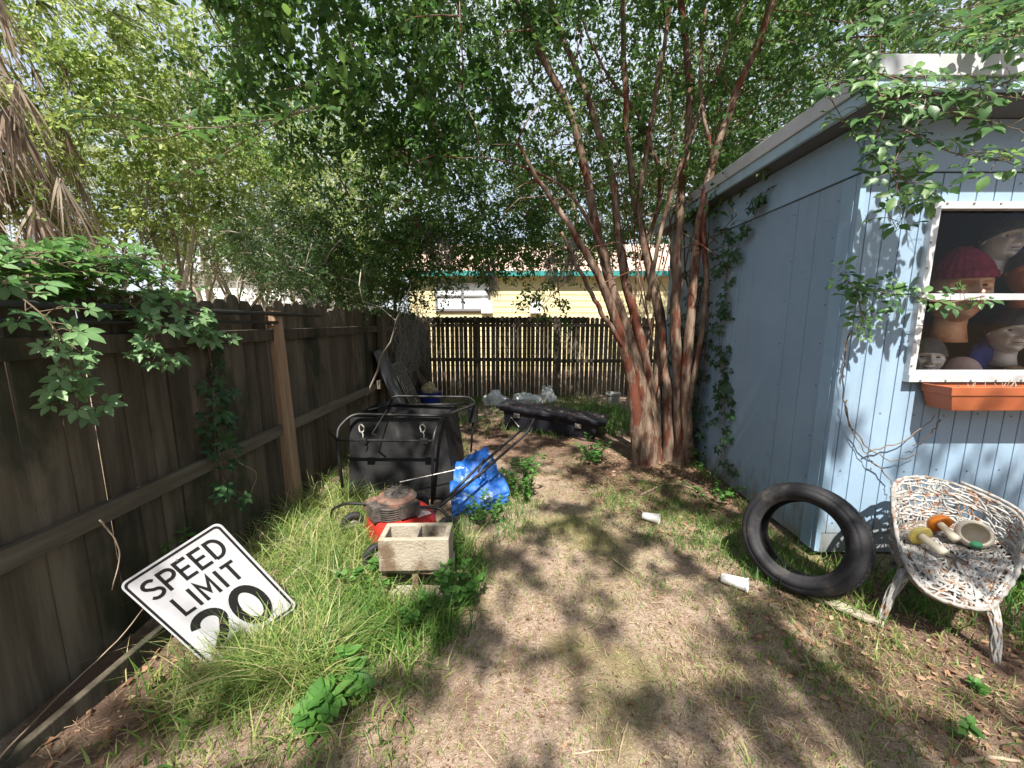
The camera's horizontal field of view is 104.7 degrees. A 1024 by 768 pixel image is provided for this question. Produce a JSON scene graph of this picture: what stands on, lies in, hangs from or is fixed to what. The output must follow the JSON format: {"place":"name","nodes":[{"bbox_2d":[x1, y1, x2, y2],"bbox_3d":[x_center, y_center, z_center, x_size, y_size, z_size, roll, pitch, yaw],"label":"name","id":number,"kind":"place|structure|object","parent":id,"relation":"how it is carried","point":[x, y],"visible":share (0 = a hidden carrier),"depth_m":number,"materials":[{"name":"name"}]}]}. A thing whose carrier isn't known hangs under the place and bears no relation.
{"place":"outdoors","nodes":[
{"label":"outdoors","id":0,"kind":"place"},
{"bbox_2d":[157,527,197,559],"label":"broadleaf plant","id":1,"kind":"object","parent":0,"point":[181,538],"visible":0.23,"depth_m":2.32,"materials":[{"name":"green plant"}]},
{"bbox_2d":[171,246,381,310],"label":"white house","id":2,"kind":"structure","parent":0,"point":[246,297],"depth_m":16.60,"materials":[{"name":"white paint"}]},
{"bbox_2d":[301,294,328,309],"bbox_3d":[-8.300,-3.222,16.657,1.100,1.200,0.090,0,9,0],"label":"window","id":3,"kind":"structure","parent":2,"relation":"in","point":[318,301],"depth_m":16.57,"materials":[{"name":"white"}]},
{"bbox_2d":[0,371,1023,767],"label":"ground","id":4,"kind":"structure","parent":0,"point":[494,647],"depth_m":1.84,"materials":[{"name":"brown soil"}]},
{"bbox_2d":[0,609,142,757],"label":"fallen stick","id":5,"kind":"object","parent":4,"relation":"on","point":[29,726],"visible":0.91,"depth_m":1.66,"materials":[{"name":"brown wood"}]},
{"bbox_2d":[0,0,208,437],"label":"palm tree","id":6,"kind":"object","parent":4,"relation":"on","point":[15,138],"visible":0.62,"depth_m":4.39,"materials":[{"name":"brown plant"}]},
{"bbox_2d":[0,0,324,383],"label":"leafy tree","id":7,"kind":"object","parent":4,"relation":"on","point":[147,169],"visible":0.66,"depth_m":5.25,"materials":[{"name":"green plant"}]},
{"bbox_2d":[121,524,294,665],"bbox_3d":[-1.453,1.039,1.931,0.676,0.733,0.027,-4,10,-23],"label":"road sign","id":8,"kind":"object","parent":4,"relation":"on","point":[179,591],"visible":0.85,"depth_m":1.91,"materials":[{"name":"white metal"}]},
{"bbox_2d":[40,26,379,308],"bbox_3d":[-5.696,-2.850,7.592,6.536,6.723,3.879,0,9,0],"label":"leafy tree","id":9,"kind":"object","parent":4,"relation":"on","point":[215,268],"visible":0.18,"depth_m":7.32,"materials":[{"name":"green plant"}]},
{"bbox_2d":[0,279,424,767],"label":"wooden fence","id":10,"kind":"object","parent":4,"relation":"on","point":[67,613],"visible":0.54,"depth_m":2.01,"materials":[{"name":"brown wood"}]},
{"bbox_2d":[0,233,207,322],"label":"creeper vine","id":11,"kind":"object","parent":10,"relation":"attached to","point":[75,273],"visible":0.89,"depth_m":1.76,"materials":[{"name":"green plant"}]},
{"bbox_2d":[99,519,119,589],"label":"dry vine","id":12,"kind":"object","parent":10,"relation":"hanging from","point":[108,530],"visible":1,"depth_m":1.79,"materials":[{"name":"brown plant"}]},
{"bbox_2d":[0,254,242,427],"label":"creeper vine","id":13,"kind":"object","parent":10,"relation":"hanging from","point":[69,384],"visible":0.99,"depth_m":1.65,"materials":[{"name":"green plant"}]},
{"bbox_2d":[0,317,278,323],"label":"plastic pipe","id":14,"kind":"object","parent":10,"relation":"on","point":[102,321],"visible":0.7,"depth_m":1.93,"materials":[{"name":"grey plastic"}]},
{"bbox_2d":[0,299,321,316],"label":"plastic pipe","id":15,"kind":"object","parent":10,"relation":"on","point":[9,303],"visible":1,"depth_m":1.88,"materials":[{"name":"grey plastic"}]},
{"bbox_2d":[189,315,251,511],"bbox_3d":[-1.861,0.206,2.527,0.248,1.279,0.314,0,9,0],"label":"creeper vine","id":16,"kind":"object","parent":10,"relation":"attached to","point":[224,418],"visible":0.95,"depth_m":2.53,"materials":[{"name":"green plant"}]},
{"bbox_2d":[236,458,256,504],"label":"dry vine","id":17,"kind":"object","parent":10,"relation":"hanging from","point":[255,473],"visible":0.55,"depth_m":2.90,"materials":[{"name":"brown plant"}]},
{"bbox_2d":[388,300,435,394],"bbox_3d":[-1.877,-0.703,7.260,0.845,1.823,2.168,0,9,0],"label":"dry vine mass","id":18,"kind":"object","parent":10,"relation":"hanging from","point":[413,337],"visible":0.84,"depth_m":7.03,"materials":[{"name":"grey plant"}]},
{"bbox_2d":[57,29,413,304],"bbox_3d":[-8.369,-5.329,12.823,10.338,10.099,7.328,0,9,0],"label":"leafy tree","id":19,"kind":"object","parent":4,"relation":"on","point":[197,292],"visible":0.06,"depth_m":12.11,"materials":[{"name":"green plant"}]},
{"bbox_2d":[193,189,410,395],"bbox_3d":[-2.670,-0.815,5.392,2.500,3.379,3.427,-2,9,-15],"label":"leaning shrub","id":20,"kind":"object","parent":4,"relation":"on","point":[312,283],"visible":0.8,"depth_m":4.93,"materials":[{"name":"green plant"}]},
{"bbox_2d":[293,551,345,579],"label":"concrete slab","id":21,"kind":"structure","parent":4,"relation":"on","point":[312,565],"depth_m":2.56,"materials":[{"name":"grey concrete"}]},
{"bbox_2d":[290,675,353,747],"bbox_3d":[-0.769,1.313,1.594,0.217,0.173,0.204,0,9,0],"label":"broadleaf plant","id":22,"kind":"object","parent":4,"relation":"on","point":[312,708],"visible":0.99,"depth_m":1.56,"materials":[{"name":"green plant"}]},
{"bbox_2d":[238,92,431,309],"bbox_3d":[-3.491,-2.710,7.997,3.683,6.354,4.236,0,9,0],"label":"leafy tree","id":23,"kind":"object","parent":4,"relation":"on","point":[353,192],"visible":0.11,"depth_m":7.63,"materials":[{"name":"green plant"}]},
{"bbox_2d":[165,0,533,215],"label":"overhanging tree","id":24,"kind":"object","parent":4,"relation":"on","point":[341,77],"visible":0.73,"depth_m":3.84,"materials":[{"name":"green plant"}]},
{"bbox_2d":[330,643,377,701],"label":"broadleaf plant","id":25,"kind":"object","parent":4,"relation":"on","point":[360,689],"visible":0.88,"depth_m":1.75,"materials":[{"name":"green plant"}]},
{"bbox_2d":[334,557,395,594],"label":"broadleaf plant","id":26,"kind":"object","parent":4,"relation":"on","point":[359,569],"visible":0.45,"depth_m":2.31,"materials":[{"name":"green plant"}]},
{"bbox_2d":[327,395,477,520],"bbox_3d":[-0.959,0.642,3.650,1.188,0.832,1.714,0,9,0],"label":"hopper cart","id":27,"kind":"object","parent":4,"relation":"on","point":[418,447],"visible":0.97,"depth_m":3.61,"materials":[{"name":"black plastic"}]},
{"bbox_2d":[373,349,404,403],"bbox_3d":[-1.759,0.081,5.884,0.316,1.222,0.699,0,9,0],"label":"leaning board","id":28,"kind":"object","parent":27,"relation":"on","point":[388,375],"visible":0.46,"depth_m":5.79,"materials":[{"name":"wood"}]},
{"bbox_2d":[341,200,470,385],"bbox_3d":[-1.940,-1.485,7.461,2.078,4.088,2.935,5,10,30],"label":"leafy tree","id":29,"kind":"object","parent":4,"relation":"on","point":[421,379],"visible":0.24,"depth_m":7.44,"materials":[{"name":"green plant"}]},
{"bbox_2d":[391,361,420,403],"bbox_3d":[-1.695,0.112,6.541,0.363,0.953,0.703,0,9,0],"label":"wire rack","id":30,"kind":"object","parent":4,"relation":"on","point":[405,382],"visible":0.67,"depth_m":6.48,"materials":[{"name":"grey metal"}]},
{"bbox_2d":[396,591,434,628],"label":"broadleaf plant","id":31,"kind":"object","parent":4,"relation":"on","point":[412,618],"visible":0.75,"depth_m":2.07,"materials":[{"name":"green plant"}]},
{"bbox_2d":[381,551,454,599],"bbox_3d":[-0.560,1.154,2.398,0.400,0.195,0.195,0,9,2],"label":"cinder block","id":32,"kind":"object","parent":4,"relation":"on","point":[423,575],"depth_m":2.35,"materials":[{"name":"concrete"}]},
{"bbox_2d":[378,522,452,570],"bbox_3d":[-0.562,0.960,2.342,0.405,0.195,0.207,0,9,0],"label":"cinder block","id":33,"kind":"object","parent":32,"relation":"on","point":[415,546],"depth_m":2.25,"materials":[{"name":"concrete"}]},
{"bbox_2d":[418,390,441,403],"bbox_3d":[-1.580,0.271,7.634,0.450,0.265,0.450,0,9,0],"label":"plastic tub","id":34,"kind":"object","parent":4,"relation":"on","point":[429,400],"visible":0.48,"depth_m":7.47,"materials":[{"name":"blue plastic"}]},
{"bbox_2d":[420,381,438,392],"bbox_3d":[-1.611,0.065,7.656,0.376,0.258,0.273,0,9,0],"label":"paper sack","id":35,"kind":"object","parent":34,"relation":"in","point":[429,387],"visible":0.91,"depth_m":7.57,"materials":[{"name":"brown paper"}]},
{"bbox_2d":[340,418,534,569],"bbox_3d":[-0.390,0.754,3.251,1.850,0.686,0.662,-7,11,-37],"label":"lawn mower","id":36,"kind":"object","parent":4,"relation":"on","point":[400,503],"visible":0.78,"depth_m":2.82,"materials":[{"name":"red paint"}]},
{"bbox_2d":[433,555,485,607],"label":"broadleaf plant","id":37,"kind":"object","parent":4,"relation":"on","point":[447,577],"visible":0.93,"depth_m":2.23,"materials":[{"name":"green plant"}]},
{"bbox_2d":[449,446,509,516],"bbox_3d":[-0.372,0.891,3.605,0.537,0.466,0.575,-4,10,-25],"label":"folded tarp","id":38,"kind":"object","parent":4,"relation":"on","point":[492,479],"visible":0.7,"depth_m":3.52,"materials":[{"name":"blue plastic"}]},
{"bbox_2d":[471,734,496,764],"bbox_3d":[-0.105,1.373,1.484,0.011,0.013,0.146,-8,12,-43],"label":"fallen stick","id":39,"kind":"object","parent":4,"relation":"on","point":[481,746],"visible":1,"depth_m":1.49,"materials":[{"name":"beige wood"}]},
{"bbox_2d":[466,487,508,524],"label":"broadleaf plant","id":40,"kind":"object","parent":4,"relation":"on","point":[501,506],"visible":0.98,"depth_m":3.13,"materials":[{"name":"green plant"}]},
{"bbox_2d":[481,390,508,406],"bbox_3d":[-0.284,0.264,7.727,0.632,0.302,0.443,0,9,0],"label":"plastic sheet","id":41,"kind":"object","parent":4,"relation":"on","point":[494,397],"visible":0.84,"depth_m":7.63,"materials":[{"name":"clear plastic"}]},
{"bbox_2d":[17,421,1023,767],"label":"straw thatch","id":42,"kind":"object","parent":4,"relation":"on","point":[913,707],"visible":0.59,"depth_m":1.76,"materials":[{"name":"beige plant"}]},
{"bbox_2d":[500,453,545,502],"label":"broadleaf plant","id":43,"kind":"object","parent":4,"relation":"on","point":[525,485],"visible":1,"depth_m":3.57,"materials":[{"name":"green plant"}]},
{"bbox_2d":[512,392,540,402],"bbox_3d":[0.303,0.267,8.036,0.669,0.200,0.461,3,10,21],"label":"plastic sheet","id":44,"kind":"object","parent":4,"relation":"on","point":[526,397],"visible":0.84,"depth_m":7.96,"materials":[{"name":"clear plastic"}]},
{"bbox_2d":[30,402,1023,767],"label":"leaf litter","id":45,"kind":"object","parent":4,"relation":"on","point":[842,706],"visible":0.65,"depth_m":1.87,"materials":[{"name":"brown plant"}]},
{"bbox_2d":[49,390,1023,767],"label":"grass","id":46,"kind":"structure","parent":4,"relation":"on","point":[293,650],"depth_m":1.99,"materials":[{"name":"green plant"}]},
{"bbox_2d":[422,315,656,396],"bbox_3d":[0.850,-0.583,8.478,5.560,1.762,0.141,0,9,0],"label":"back fence","id":47,"kind":"object","parent":4,"relation":"on","point":[502,325],"visible":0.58,"depth_m":8.51,"materials":[{"name":"brown wood"}]},
{"bbox_2d":[540,385,556,402],"bbox_3d":[0.717,0.195,8.029,0.346,0.345,0.354,9,12,44],"label":"plastic bag","id":48,"kind":"object","parent":4,"relation":"on","point":[547,392],"visible":0.93,"depth_m":7.94,"materials":[{"name":"clear plastic"}]},
{"bbox_2d":[496,399,608,438],"bbox_3d":[0.591,0.572,5.852,1.609,0.531,0.494,3,9,19],"label":"truck toolbox","id":49,"kind":"object","parent":4,"relation":"on","point":[548,420],"visible":0.94,"depth_m":5.71,"materials":[{"name":"metal"}]},
{"bbox_2d":[138,0,1023,466],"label":"myrtle tree","id":50,"kind":"object","parent":4,"relation":"on","point":[652,438],"visible":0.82,"depth_m":4.31,"materials":[{"name":"green plant"}]},
{"bbox_2d":[51,86,338,189],"bbox_3d":[-1.762,-1.481,2.373,1.408,0.611,0.461,-2,9,-15],"label":"hanging spray","id":51,"kind":"object","parent":50,"relation":"hanging from","point":[284,115],"visible":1,"depth_m":2.32,"materials":[{"name":"green plant"}]},
{"bbox_2d":[422,214,580,299],"bbox_3d":[-0.168,-1.863,5.730,2.440,1.348,0.728,3,10,21],"label":"hanging moss","id":52,"kind":"object","parent":50,"relation":"hanging from","point":[552,258],"visible":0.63,"depth_m":5.74,"materials":[{"name":"plant"}]},
{"bbox_2d":[571,748,611,754],"bbox_3d":[0.299,1.375,1.479,0.156,0.007,0.010,-1,9,-7],"label":"fallen stick","id":53,"kind":"object","parent":4,"relation":"on","point":[576,753],"visible":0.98,"depth_m":1.48,"materials":[{"name":"beige wood"}]},
{"bbox_2d":[573,432,611,464],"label":"broadleaf plant","id":54,"kind":"object","parent":4,"relation":"on","point":[589,455],"visible":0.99,"depth_m":4.52,"materials":[{"name":"green plant"}]},
{"bbox_2d":[584,610,605,629],"bbox_3d":[0.458,1.273,2.129,0.204,0.016,0.024,-9,12,-44],"label":"fallen stick","id":55,"kind":"object","parent":4,"relation":"on","point":[590,626],"visible":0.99,"depth_m":2.10,"materials":[{"name":"beige wood"}]},
{"bbox_2d":[605,391,620,405],"bbox_3d":[1.980,0.295,7.739,0.300,0.250,0.300,0,9,0],"label":"plant pot","id":56,"kind":"object","parent":4,"relation":"on","point":[613,397],"visible":0.94,"depth_m":7.65,"materials":[{"name":"grey"}]},
{"bbox_2d":[471,98,768,243],"bbox_3d":[5.791,-7.729,19.909,15.602,12.716,7.210,0,9,0],"label":"leafy tree","id":57,"kind":"object","parent":4,"relation":"on","point":[573,204],"visible":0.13,"depth_m":19.02,"materials":[{"name":"green plant"}]},
{"bbox_2d":[611,557,633,573],"bbox_3d":[0.726,1.197,2.600,0.020,0.016,0.201,-5,10,-27],"label":"fallen stick","id":58,"kind":"object","parent":4,"relation":"on","point":[613,559],"visible":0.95,"depth_m":2.60,"materials":[{"name":"brown wood"}]},
{"bbox_2d":[617,720,628,762],"bbox_3d":[0.424,1.365,1.513,0.013,0.011,0.166,5,10,28],"label":"fallen stick","id":59,"kind":"object","parent":4,"relation":"on","point":[624,731],"visible":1,"depth_m":1.51,"materials":[{"name":"beige wood"}]},
{"bbox_2d":[642,512,660,524],"bbox_3d":[1.115,1.068,3.169,0.132,0.086,0.086,6,11,32],"label":"foam cup","id":60,"kind":"object","parent":4,"relation":"on","point":[652,517],"visible":0.97,"depth_m":3.15,"materials":[{"name":"white plastic"}]},
{"bbox_2d":[640,483,704,500],"bbox_3d":[1.482,1.006,3.746,0.572,0.028,0.350,2,9,10],"label":"fallen stick","id":61,"kind":"object","parent":4,"relation":"on","point":[652,489],"visible":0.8,"depth_m":3.78,"materials":[{"name":"brown wood"}]},
{"bbox_2d":[687,445,706,468],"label":"broadleaf plant","id":62,"kind":"object","parent":4,"relation":"on","point":[695,453],"visible":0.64,"depth_m":4.24,"materials":[{"name":"green plant"}]},
{"bbox_2d":[682,478,746,503],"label":"broadleaf plant","id":63,"kind":"object","parent":4,"relation":"on","point":[727,493],"visible":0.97,"depth_m":3.55,"materials":[{"name":"green plant"}]},
{"bbox_2d":[721,573,748,592],"bbox_3d":[1.365,1.207,2.421,0.146,0.086,0.086,7,11,39],"label":"foam cup","id":64,"kind":"object","parent":4,"relation":"on","point":[740,583],"visible":0.99,"depth_m":2.40,"materials":[{"name":"white plastic"}]},
{"bbox_2d":[742,482,875,597],"bbox_3d":[1.780,0.937,2.414,0.389,0.652,0.649,-7,11,-36],"label":"old tyre","id":65,"kind":"object","parent":4,"relation":"on","point":[852,571],"visible":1,"depth_m":2.31,"materials":[{"name":"rubber"}]},
{"bbox_2d":[623,0,1023,238],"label":"leafy tree","id":66,"kind":"object","parent":4,"relation":"on","point":[817,67],"visible":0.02,"depth_m":8.09,"materials":[{"name":"green plant"}]},
{"bbox_2d":[767,578,883,626],"bbox_3d":[1.790,1.239,2.285,0.073,0.020,0.533,-7,12,-39],"label":"wood lath","id":67,"kind":"object","parent":4,"relation":"on","point":[869,618],"visible":0.44,"depth_m":2.17,"materials":[{"name":"beige wood"}]},
{"bbox_2d":[649,54,1023,551],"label":"blue shed","id":68,"kind":"structure","parent":4,"relation":"on","point":[785,334],"depth_m":2.65,"materials":[{"name":"paint"}]},
{"bbox_2d":[662,250,719,457],"bbox_3d":[2.038,-0.309,4.664,0.230,2.493,1.250,0,9,0],"label":"wall vine","id":69,"kind":"object","parent":68,"relation":"attached to","point":[701,436],"depth_m":4.29,"materials":[{"name":"green plant"}]},
{"bbox_2d":[703,185,775,478],"bbox_3d":[2.049,-0.355,3.700,0.224,2.624,0.824,0,9,0],"label":"wall vine","id":70,"kind":"object","parent":68,"relation":"attached to","point":[760,200],"depth_m":3.80,"materials":[{"name":"green plant"}]},
{"bbox_2d":[841,331,940,483],"bbox_3d":[2.427,0.189,2.546,0.682,1.059,0.025,0,9,0],"label":"bare vine","id":71,"kind":"object","parent":68,"relation":"attached to","point":[847,416],"visible":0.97,"depth_m":2.56,"materials":[{"name":"brown plant"}]},
{"bbox_2d":[804,0,1023,240],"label":"roof vine","id":72,"kind":"object","parent":68,"relation":"attached to","point":[952,96],"visible":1,"depth_m":1.92,"materials":[{"name":"green plant"}]},
{"bbox_2d":[825,256,1003,342],"bbox_3d":[2.344,-0.488,2.319,1.044,0.498,0.198,0,9,0],"label":"roof vine","id":73,"kind":"object","parent":68,"relation":"attached to","point":[899,288],"visible":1,"depth_m":2.32,"materials":[{"name":"green plant"}]},
{"bbox_2d":[916,337,947,369],"bbox_3d":[2.826,-0.143,2.698,0.214,0.347,0.237,0,9,0],"label":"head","id":74,"kind":"object","parent":68,"relation":"in","point":[932,353],"visible":0.6,"depth_m":2.61,"materials":[{"name":"black"}]},
{"bbox_2d":[890,0,1023,62],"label":"roof vine","id":75,"kind":"object","parent":68,"relation":"attached to","point":[991,38],"visible":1,"depth_m":2.00,"materials":[{"name":"green plant"}]},
{"bbox_2d":[940,356,982,369],"bbox_3d":[3.079,-0.002,2.716,0.221,0.372,0.226,-4,10,-25],"label":"mannequin head","id":76,"kind":"object","parent":68,"relation":"on","point":[962,363],"visible":0.31,"depth_m":2.65,"materials":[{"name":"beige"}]},
{"bbox_2d":[925,245,1000,342],"bbox_3d":[3.045,-0.612,2.693,0.349,0.652,0.442,0,9,0],"label":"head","id":77,"kind":"object","parent":68,"relation":"in","point":[975,270],"visible":0.9,"depth_m":2.61,"materials":[{"name":"black"}]},
{"bbox_2d":[902,201,1023,381],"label":"window","id":78,"kind":"structure","parent":68,"relation":"in","point":[910,374],"depth_m":2.46,"materials":[{"name":"wood"}]},
{"bbox_2d":[921,380,1023,410],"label":"flower box","id":79,"kind":"object","parent":68,"relation":"attached to","point":[985,396],"visible":1,"depth_m":2.39,"materials":[{"name":"wood"}]},
{"bbox_2d":[964,337,1004,369],"bbox_3d":[3.372,-0.159,2.805,0.285,0.364,0.153,0,9,0],"label":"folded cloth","id":80,"kind":"object","parent":68,"relation":"in","point":[981,351],"visible":0.23,"depth_m":2.76,"materials":[{"name":"blue fabric"}]},
{"bbox_2d":[975,216,1023,273],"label":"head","id":81,"kind":"object","parent":68,"relation":"in","point":[999,242],"visible":0.91,"depth_m":2.68,"materials":[{"name":"black"}]},
{"bbox_2d":[983,308,1023,366],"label":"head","id":82,"kind":"object","parent":68,"relation":"in","point":[1003,332],"visible":0.99,"depth_m":2.65,"materials":[{"name":"black"}]},
{"bbox_2d":[1002,250,1023,308],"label":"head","id":83,"kind":"object","parent":68,"relation":"in","point":[1013,277],"visible":0.91,"depth_m":2.67,"materials":[{"name":"black"}]},
{"bbox_2d":[1002,365,1023,369],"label":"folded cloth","id":84,"kind":"object","parent":68,"relation":"in","point":[1013,367],"visible":0.14,"depth_m":2.63,"materials":[{"name":"beige fabric"}]},
{"bbox_2d":[1010,211,1023,251],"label":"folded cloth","id":85,"kind":"object","parent":68,"relation":"hanging from","point":[1018,213],"visible":0.09,"depth_m":2.75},
{"bbox_2d":[878,475,1023,664],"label":"woven chair","id":86,"kind":"object","parent":4,"relation":"on","point":[959,575],"visible":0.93,"depth_m":2.17,"materials":[{"name":"white wicker"}]},
{"bbox_2d":[908,526,948,555],"bbox_3d":[2.343,0.877,2.220,0.120,0.117,0.168,0,9,0],"label":"ceramic mushroom","id":87,"kind":"object","parent":86,"relation":"on","point":[919,535],"visible":1,"depth_m":2.24,"materials":[{"name":"yellow ceramic"}]},
{"bbox_2d":[926,515,961,542],"bbox_3d":[2.555,0.844,2.328,0.124,0.125,0.157,0,9,0],"label":"ceramic mushroom","id":88,"kind":"object","parent":86,"relation":"on","point":[943,523],"visible":1,"depth_m":2.34,"materials":[{"name":"orange ceramic"}]},
{"bbox_2d":[954,520,994,548],"bbox_3d":[2.644,0.858,2.260,0.153,0.154,0.153,0,9,0],"label":"ceramic pot","id":89,"kind":"object","parent":86,"relation":"on","point":[967,531],"visible":0.88,"depth_m":2.27,"materials":[{"name":"beige ceramic"}]},
{"bbox_2d":[969,541,982,548],"bbox_3d":[2.541,0.881,2.163,0.058,0.034,0.041,0,9,0],"label":"bottle lid disc","id":90,"kind":"object","parent":86,"relation":"on","point":[975,544],"visible":1,"depth_m":2.15,"materials":[{"name":"green plastic"}]},
{"bbox_2d":[945,715,986,741],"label":"broadleaf plant","id":91,"kind":"object","parent":4,"relation":"on","point":[964,728],"visible":0.99,"depth_m":1.51,"materials":[{"name":"green plant"}]},
{"bbox_2d":[965,675,991,695],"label":"broadleaf plant","id":92,"kind":"object","parent":4,"relation":"on","point":[976,684],"visible":1,"depth_m":1.72,"materials":[{"name":"green plant"}]},
{"bbox_2d":[959,755,1020,763],"bbox_3d":[1.745,1.373,1.446,0.213,0.016,0.025,0,9,-1],"label":"fallen stick","id":93,"kind":"object","parent":4,"relation":"on","point":[964,760],"visible":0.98,"depth_m":1.44,"materials":[{"name":"beige wood"}]},
{"bbox_2d":[1009,573,1023,598],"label":"broadleaf plant","id":94,"kind":"object","parent":4,"relation":"on","point":[1020,578],"visible":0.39,"depth_m":2.28,"materials":[{"name":"green plant"}]},
{"bbox_2d":[0,0,1023,317],"label":"sky","id":95,"kind":"structure","parent":0,"point":[528,97],"materials":[{"name":"white"}]},
{"bbox_2d":[409,244,669,370],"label":"yellow house","id":96,"kind":"structure","parent":0,"point":[479,304],"depth_m":12.72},
{"bbox_2d":[435,281,489,310],"bbox_3d":[-1.586,-2.823,12.668,1.753,0.952,0.086,0,9,0],"label":"window","id":97,"kind":"structure","parent":96,"relation":"in","point":[472,299],"depth_m":12.69,"materials":[{"name":"grey glass"}]}
]}

